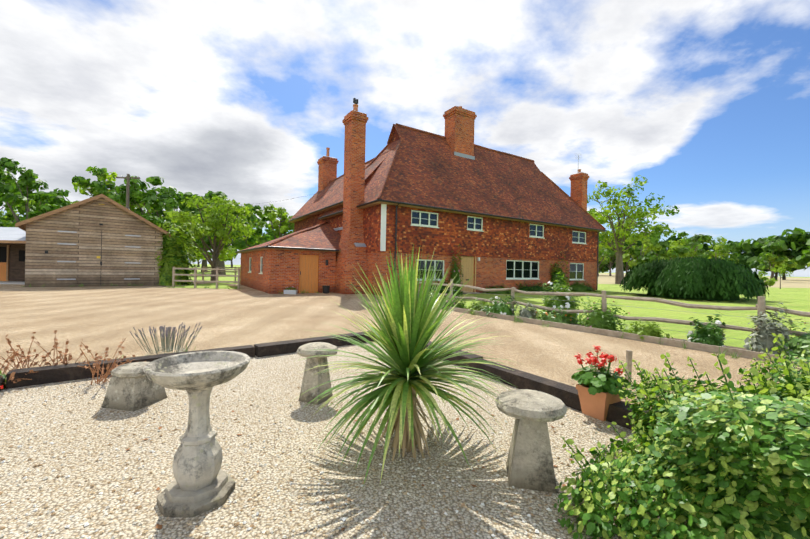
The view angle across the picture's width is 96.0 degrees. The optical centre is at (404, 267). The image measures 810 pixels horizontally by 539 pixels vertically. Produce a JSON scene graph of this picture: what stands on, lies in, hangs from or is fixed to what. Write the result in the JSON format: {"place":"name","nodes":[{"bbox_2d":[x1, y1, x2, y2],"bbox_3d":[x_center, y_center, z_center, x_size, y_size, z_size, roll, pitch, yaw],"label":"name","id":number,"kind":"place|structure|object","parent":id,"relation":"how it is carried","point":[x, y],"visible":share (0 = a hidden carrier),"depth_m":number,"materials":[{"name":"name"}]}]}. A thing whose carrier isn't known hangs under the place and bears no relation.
{"place":"outdoors","nodes":[
{"label":"outdoors","id":0,"kind":"place"},
{"bbox_2d":[154,221,198,285],"bbox_3d":[-14.939,-0.885,23.546,2.727,4.297,2.811,1,0,39],"label":"climber shrub","id":1,"kind":"object","parent":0,"point":[173,254],"visible":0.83,"depth_m":22.89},
{"bbox_2d":[0,282,807,408],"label":"driveway gravel","id":2,"kind":"structure","parent":0,"point":[98,319],"depth_m":8.00,"materials":[{"name":"beige gravel"}]},
{"bbox_2d":[0,227,25,283],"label":"stables","id":3,"kind":"structure","parent":2,"relation":"on","point":[12,252],"depth_m":22.76,"materials":[{"name":"black wood"}]},
{"bbox_2d":[0,330,145,385],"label":"dry plant stems","id":4,"kind":"object","parent":2,"relation":"on","point":[17,354],"visible":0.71,"depth_m":4.22,"materials":[{"name":"brown plant"}]},
{"bbox_2d":[130,322,201,355],"bbox_3d":[-3.355,1.076,5.137,0.878,0.538,0.715,1,0,-2],"label":"lavender plant","id":5,"kind":"object","parent":2,"relation":"on","point":[166,333],"visible":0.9,"depth_m":5.16,"materials":[{"name":"grey plant"}]},
{"bbox_2d":[172,266,240,288],"bbox_3d":[-8.506,0.618,25.442,15.856,1.200,9.285,1,0,-2],"label":"post rail fence","id":6,"kind":"object","parent":2,"relation":"on","point":[195,274],"visible":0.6,"depth_m":20.81,"materials":[{"name":"brown wood"}]},
{"bbox_2d":[116,174,325,208],"bbox_3d":[-12.495,-2.992,24.383,21.550,8.251,0.853,1,0,23],"label":"telegraph pole","id":7,"kind":"object","parent":2,"relation":"on","point":[128,177],"visible":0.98,"depth_m":28.27,"materials":[{"name":"brown wood"}]},
{"bbox_2d":[284,285,329,293],"bbox_3d":[-4.885,1.094,18.300,2.319,0.400,0.492,1,0,-29],"label":"door planter","id":8,"kind":"object","parent":2,"relation":"on","point":[326,289],"visible":0.85,"depth_m":18.63,"materials":[{"name":"grey"}]},
{"bbox_2d":[0,342,705,538],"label":"bed gravel","id":9,"kind":"structure","parent":2,"relation":"on","point":[274,374],"depth_m":2.52,"materials":[{"name":"beige gravel"}]},
{"bbox_2d":[0,373,6,389],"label":"red flower plant","id":10,"kind":"object","parent":9,"relation":"on","point":[4,376],"visible":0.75,"depth_m":3.91,"materials":[{"name":"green plant"}]},
{"bbox_2d":[101,362,167,411],"bbox_3d":[-2.658,1.144,3.612,0.430,0.392,0.382,1,0,12],"label":"stone stub","id":11,"kind":"object","parent":9,"relation":"on","point":[132,387],"visible":0.83,"depth_m":3.47,"materials":[{"name":"grey stone"}]},
{"bbox_2d":[143,351,250,517],"bbox_3d":[-1.233,0.963,2.179,0.560,0.815,0.560,1,0,-2],"label":"bird bath","id":12,"kind":"object","parent":9,"relation":"on","point":[202,482],"visible":1,"depth_m":2.11,"materials":[{"name":"grey stone"}]},
{"bbox_2d":[297,342,337,404],"bbox_3d":[-0.920,1.081,3.824,0.425,0.592,0.394,1,0,-2],"label":"staddle stone","id":13,"kind":"object","parent":9,"relation":"on","point":[311,379],"visible":0.9,"depth_m":3.73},
{"bbox_2d":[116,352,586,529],"bbox_3d":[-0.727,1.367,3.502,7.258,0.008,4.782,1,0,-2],"label":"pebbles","id":14,"kind":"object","parent":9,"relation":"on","point":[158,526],"visible":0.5,"depth_m":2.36,"materials":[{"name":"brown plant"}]},
{"bbox_2d":[0,331,717,437],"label":"sleeper edging","id":15,"kind":"object","parent":9,"relation":"on","point":[567,395],"visible":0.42,"depth_m":4.31,"materials":[{"name":"black wood"}]},
{"bbox_2d":[293,243,523,486],"bbox_3d":[0.028,0.730,2.872,1.729,1.874,1.666,1,0,-2],"label":"yucca plant","id":16,"kind":"object","parent":9,"relation":"on","point":[404,333],"visible":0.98,"depth_m":2.69,"materials":[{"name":"green plant"}]},
{"bbox_2d":[495,389,567,493],"bbox_3d":[0.838,1.128,2.455,0.468,0.572,0.429,1,0,-2],"label":"staddle stone","id":17,"kind":"object","parent":9,"relation":"on","point":[529,464],"visible":1,"depth_m":2.34,"materials":[{"name":"grey stone"}]},
{"bbox_2d":[571,345,631,420],"bbox_3d":[1.886,1.113,3.531,0.556,0.644,0.540,1,0,-2],"label":"potted geranium","id":18,"kind":"object","parent":9,"relation":"on","point":[599,393],"visible":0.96,"depth_m":3.44,"materials":[{"name":"ceramic"}]},
{"bbox_2d":[554,352,809,538],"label":"bush","id":19,"kind":"object","parent":9,"relation":"on","point":[744,473],"visible":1,"depth_m":1.80,"materials":[{"name":"green plant"}]},
{"bbox_2d":[0,283,796,380],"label":"grass tufts","id":20,"kind":"object","parent":2,"relation":"on","point":[515,318],"visible":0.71,"depth_m":9.83,"materials":[{"name":"green plant"}]},
{"bbox_2d":[427,304,809,365],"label":"border edging","id":21,"kind":"object","parent":2,"relation":"on","point":[700,347],"depth_m":7.50,"materials":[{"name":"brown wood"}]},
{"bbox_2d":[625,350,632,381],"bbox_3d":[2.803,1.245,4.569,0.060,0.420,0.050,1,0,-2],"label":"wood stake","id":22,"kind":"object","parent":2,"relation":"on","point":[629,353],"visible":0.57,"depth_m":4.54,"materials":[{"name":"brown wood"}]},
{"bbox_2d":[738,333,809,400],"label":"bush","id":23,"kind":"object","parent":2,"relation":"on","point":[776,375],"visible":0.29,"depth_m":3.45,"materials":[{"name":"green plant"}]},
{"bbox_2d":[0,0,809,276],"label":"sky","id":24,"kind":"structure","parent":0,"point":[705,101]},
{"bbox_2d":[165,264,809,348],"bbox_3d":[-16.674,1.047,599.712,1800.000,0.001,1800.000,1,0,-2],"label":"lawn","id":25,"kind":"structure","parent":0,"point":[797,299],"depth_m":15.92,"materials":[{"name":"green plant"}]},
{"bbox_2d":[0,202,21,226],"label":"tree","id":26,"kind":"object","parent":25,"relation":"on","point":[8,216],"visible":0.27,"depth_m":61.57,"materials":[{"name":"green plant"}]},
{"bbox_2d":[0,169,37,226],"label":"tree","id":27,"kind":"object","parent":25,"relation":"on","point":[23,208],"visible":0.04,"depth_m":46.49,"materials":[{"name":"green plant"}]},
{"bbox_2d":[0,157,69,226],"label":"tree","id":28,"kind":"object","parent":25,"relation":"on","point":[23,186],"visible":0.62,"depth_m":41.67,"materials":[{"name":"green plant"}]},
{"bbox_2d":[12,188,71,212],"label":"tree","id":29,"kind":"object","parent":25,"relation":"on","point":[55,192],"visible":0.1,"depth_m":55.88,"materials":[{"name":"green plant"}]},
{"bbox_2d":[15,194,170,286],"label":"shed","id":30,"kind":"structure","parent":25,"relation":"on","point":[100,240],"depth_m":20.37,"materials":[{"name":"brown wood"}]},
{"bbox_2d":[72,166,163,214],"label":"tree","id":31,"kind":"object","parent":25,"relation":"on","point":[101,185],"visible":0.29,"depth_m":43.60,"materials":[{"name":"green plant"}]},
{"bbox_2d":[109,176,202,236],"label":"tree","id":32,"kind":"object","parent":25,"relation":"on","point":[166,200],"visible":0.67,"depth_m":40.87,"materials":[{"name":"green plant"}]},
{"bbox_2d":[178,193,212,271],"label":"tree","id":33,"kind":"object","parent":25,"relation":"on","point":[204,263],"visible":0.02,"depth_m":60.67,"materials":[{"name":"green plant"}]},
{"bbox_2d":[158,195,256,280],"bbox_3d":[-15.374,-2.325,28.509,6.828,7.067,6.560,1,0,-17],"label":"lime tree","id":34,"kind":"object","parent":25,"relation":"on","point":[214,222],"visible":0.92,"depth_m":28.05,"materials":[{"name":"green plant"}]},
{"bbox_2d":[199,201,243,266],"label":"tree","id":35,"kind":"object","parent":25,"relation":"on","point":[211,248],"visible":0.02,"depth_m":53.05,"materials":[{"name":"green plant"}]},
{"bbox_2d":[191,191,257,274],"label":"tree","id":36,"kind":"object","parent":25,"relation":"on","point":[240,243],"visible":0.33,"depth_m":46.12,"materials":[{"name":"green plant"}]},
{"bbox_2d":[225,231,258,266],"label":"tree","id":37,"kind":"object","parent":25,"relation":"on","point":[232,245],"visible":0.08,"depth_m":143.04,"materials":[{"name":"green plant"}]},
{"bbox_2d":[229,203,273,249],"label":"tree","id":38,"kind":"object","parent":25,"relation":"on","point":[259,224],"visible":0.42,"depth_m":73.97,"materials":[{"name":"green plant"}]},
{"bbox_2d":[245,233,276,247],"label":"tree","id":39,"kind":"object","parent":25,"relation":"on","point":[271,237],"visible":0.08,"depth_m":138.16,"materials":[{"name":"green plant"}]},
{"bbox_2d":[256,203,293,243],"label":"tree","id":40,"kind":"object","parent":25,"relation":"on","point":[282,226],"visible":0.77,"depth_m":58.35,"materials":[{"name":"green plant"}]},
{"bbox_2d":[235,98,606,295],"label":"house","id":41,"kind":"structure","parent":25,"relation":"on","point":[507,220],"depth_m":21.47,"materials":[{"name":"brick"}]},
{"bbox_2d":[447,245,462,294],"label":"climbing plant","id":42,"kind":"object","parent":41,"relation":"attached to","point":[455,269],"depth_m":20.04,"materials":[{"name":"green plant"}]},
{"bbox_2d":[429,278,462,296],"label":"shrub","id":43,"kind":"object","parent":25,"relation":"on","point":[442,290],"visible":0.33,"depth_m":18.79,"materials":[{"name":"green plant"}]},
{"bbox_2d":[482,283,516,293],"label":"shrub","id":44,"kind":"object","parent":25,"relation":"on","point":[499,292],"visible":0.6,"depth_m":21.28,"materials":[{"name":"green plant"}]},
{"bbox_2d":[516,281,567,292],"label":"shrub","id":45,"kind":"object","parent":25,"relation":"on","point":[531,288],"visible":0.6,"depth_m":23.10,"materials":[{"name":"green plant"}]},
{"bbox_2d":[549,252,570,291],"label":"climbing plant","id":46,"kind":"object","parent":25,"relation":"on","point":[555,275],"visible":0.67,"depth_m":24.88,"materials":[{"name":"green plant"}]},
{"bbox_2d":[565,280,599,291],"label":"shrub","id":47,"kind":"object","parent":25,"relation":"on","point":[579,288],"visible":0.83,"depth_m":25.61,"materials":[{"name":"green plant"}]},
{"bbox_2d":[465,308,751,349],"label":"border soil","id":48,"kind":"structure","parent":25,"relation":"on","point":[668,338],"depth_m":7.66,"materials":[{"name":"brown soil"}]},
{"bbox_2d":[428,286,443,302],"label":"border plant","id":49,"kind":"object","parent":48,"relation":"on","point":[437,296],"visible":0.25,"depth_m":13.52,"materials":[{"name":"green plant"}]},
{"bbox_2d":[439,295,466,308],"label":"border plant","id":50,"kind":"object","parent":48,"relation":"on","point":[460,304],"visible":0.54,"depth_m":12.51,"materials":[{"name":"green plant"}]},
{"bbox_2d":[464,298,493,311],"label":"border plant","id":51,"kind":"object","parent":48,"relation":"on","point":[478,307],"visible":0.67,"depth_m":11.66,"materials":[{"name":"green plant"}]},
{"bbox_2d":[481,295,518,317],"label":"border plant","id":52,"kind":"object","parent":48,"relation":"on","point":[501,308],"visible":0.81,"depth_m":10.74,"materials":[{"name":"green plant"}]},
{"bbox_2d":[514,302,538,318],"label":"border plant","id":53,"kind":"object","parent":48,"relation":"on","point":[525,312],"visible":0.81,"depth_m":10.11,"materials":[{"name":"grey plant"}]},
{"bbox_2d":[530,307,572,323],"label":"border plant","id":54,"kind":"object","parent":48,"relation":"on","point":[553,316],"visible":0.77,"depth_m":9.51,"materials":[{"name":"green plant"}]},
{"bbox_2d":[534,271,590,323],"bbox_3d":[4.389,0.803,10.310,1.291,1.446,1.393,1,0,-41],"label":"white rose bush","id":55,"kind":"object","parent":48,"relation":"on","point":[556,302],"visible":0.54,"depth_m":10.12,"materials":[{"name":"green plant"}]},
{"bbox_2d":[577,295,627,331],"bbox_3d":[4.789,1.075,8.852,1.040,0.913,0.955,1,0,42],"label":"border plant","id":56,"kind":"object","parent":48,"relation":"on","point":[599,319],"visible":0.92,"depth_m":8.68,"materials":[{"name":"green plant"}]},
{"bbox_2d":[417,279,809,340],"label":"wooden fence","id":57,"kind":"object","parent":48,"relation":"on","point":[760,306],"visible":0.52,"depth_m":7.98,"materials":[{"name":"brown wood"}]},
{"bbox_2d":[621,319,672,340],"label":"border plant","id":58,"kind":"object","parent":48,"relation":"on","point":[649,330],"visible":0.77,"depth_m":7.59,"materials":[{"name":"green plant"}]},
{"bbox_2d":[683,311,726,346],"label":"border plant","id":59,"kind":"object","parent":48,"relation":"on","point":[710,334],"visible":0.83,"depth_m":6.91,"materials":[{"name":"green plant"}]},
{"bbox_2d":[743,303,792,354],"bbox_3d":[6.320,1.079,6.317,0.707,0.969,0.655,1,0,33],"label":"border plant","id":60,"kind":"object","parent":48,"relation":"on","point":[763,338],"visible":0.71,"depth_m":6.25,"materials":[{"name":"grey plant"}]},
{"bbox_2d":[773,318,809,357],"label":"border plant","id":61,"kind":"object","parent":48,"relation":"on","point":[800,344],"visible":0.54,"depth_m":5.88,"materials":[{"name":"green plant"}]},
{"bbox_2d":[587,175,679,283],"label":"tree","id":62,"kind":"object","parent":25,"relation":"on","point":[619,234],"visible":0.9,"depth_m":42.75,"materials":[{"name":"green plant"}]},
{"bbox_2d":[620,256,772,300],"bbox_3d":[16.815,0.515,21.596,7.092,2.465,7.289,1,0,29],"label":"large bush","id":63,"kind":"object","parent":25,"relation":"on","point":[701,278],"visible":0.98,"depth_m":19.53,"materials":[{"name":"green plant"}]},
{"bbox_2d":[757,270,777,294],"bbox_3d":[20.154,1.023,20.507,1.154,1.794,1.059,1,0,-2],"label":"orchard tree","id":64,"kind":"object","parent":25,"relation":"on","point":[770,282],"visible":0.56,"depth_m":20.30,"materials":[{"name":"green plant"}]},
{"bbox_2d":[768,263,792,288],"bbox_3d":[39.417,0.890,38.264,1.588,2.862,1.835,1,0,-2],"label":"orchard tree","id":65,"kind":"object","parent":25,"relation":"on","point":[780,270],"visible":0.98,"depth_m":38.22,"materials":[{"name":"green plant"}]},
{"bbox_2d":[598,273,809,287],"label":"dry grass field","id":66,"kind":"structure","parent":0,"point":[788,282],"depth_m":75.19,"materials":[{"name":"beige plant"}]},
{"bbox_2d":[598,263,608,272],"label":"tree","id":67,"kind":"object","parent":66,"relation":"on","point":[602,270],"visible":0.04,"depth_m":156.10,"materials":[{"name":"green plant"}]},
{"bbox_2d":[598,242,615,276],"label":"tree","id":68,"kind":"object","parent":66,"relation":"on","point":[605,252],"visible":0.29,"depth_m":111.36,"materials":[{"name":"green plant"}]},
{"bbox_2d":[598,244,615,269],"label":"tree","id":69,"kind":"object","parent":66,"relation":"on","point":[606,266],"depth_m":134.22,"materials":[{"name":"green plant"}]},
{"bbox_2d":[598,241,624,275],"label":"tree","id":70,"kind":"object","parent":66,"relation":"on","point":[610,262],"visible":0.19,"depth_m":131.83,"materials":[{"name":"green plant"}]},
{"bbox_2d":[612,239,647,274],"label":"tree","id":71,"kind":"object","parent":66,"relation":"on","point":[626,267],"visible":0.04,"depth_m":163.63,"materials":[{"name":"green plant"}]},
{"bbox_2d":[622,232,664,266],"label":"tree","id":72,"kind":"object","parent":66,"relation":"on","point":[636,254],"visible":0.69,"depth_m":70.80,"materials":[{"name":"green plant"}]},
{"bbox_2d":[638,232,689,260],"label":"tree","id":73,"kind":"object","parent":66,"relation":"on","point":[679,251],"visible":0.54,"depth_m":77.54,"materials":[{"name":"green plant"}]},
{"bbox_2d":[667,231,712,257],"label":"tree","id":74,"kind":"object","parent":66,"relation":"on","point":[701,238],"visible":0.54,"depth_m":86.53,"materials":[{"name":"green plant"}]},
{"bbox_2d":[666,235,727,257],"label":"tree","id":75,"kind":"object","parent":66,"relation":"on","point":[699,246],"visible":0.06,"depth_m":137.55,"materials":[{"name":"green plant"}]},
{"bbox_2d":[703,243,714,252],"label":"tree","id":76,"kind":"object","parent":66,"relation":"on","point":[706,247],"visible":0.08,"depth_m":141.52,"materials":[{"name":"green plant"}]},
{"bbox_2d":[694,236,739,263],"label":"tree","id":77,"kind":"object","parent":66,"relation":"on","point":[721,248],"visible":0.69,"depth_m":105.99,"materials":[{"name":"green plant"}]},
{"bbox_2d":[712,237,780,269],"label":"tree","id":78,"kind":"object","parent":66,"relation":"on","point":[754,248],"visible":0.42,"depth_m":128.84,"materials":[{"name":"green plant"}]},
{"bbox_2d":[749,238,797,278],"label":"tree","id":79,"kind":"object","parent":66,"relation":"on","point":[769,260],"visible":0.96,"depth_m":81.32,"materials":[{"name":"green plant"}]},
{"bbox_2d":[743,235,808,279],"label":"tree","id":80,"kind":"object","parent":66,"relation":"on","point":[786,246],"visible":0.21,"depth_m":124.31,"materials":[{"name":"green plant"}]},
{"bbox_2d":[745,227,809,279],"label":"tree","id":81,"kind":"object","parent":66,"relation":"on","point":[798,237],"visible":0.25,"depth_m":125.55,"materials":[{"name":"green plant"}]},
{"bbox_2d":[792,239,809,269],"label":"tree","id":82,"kind":"object","parent":66,"relation":"on","point":[802,261],"visible":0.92,"depth_m":103.50,"materials":[{"name":"green plant"}]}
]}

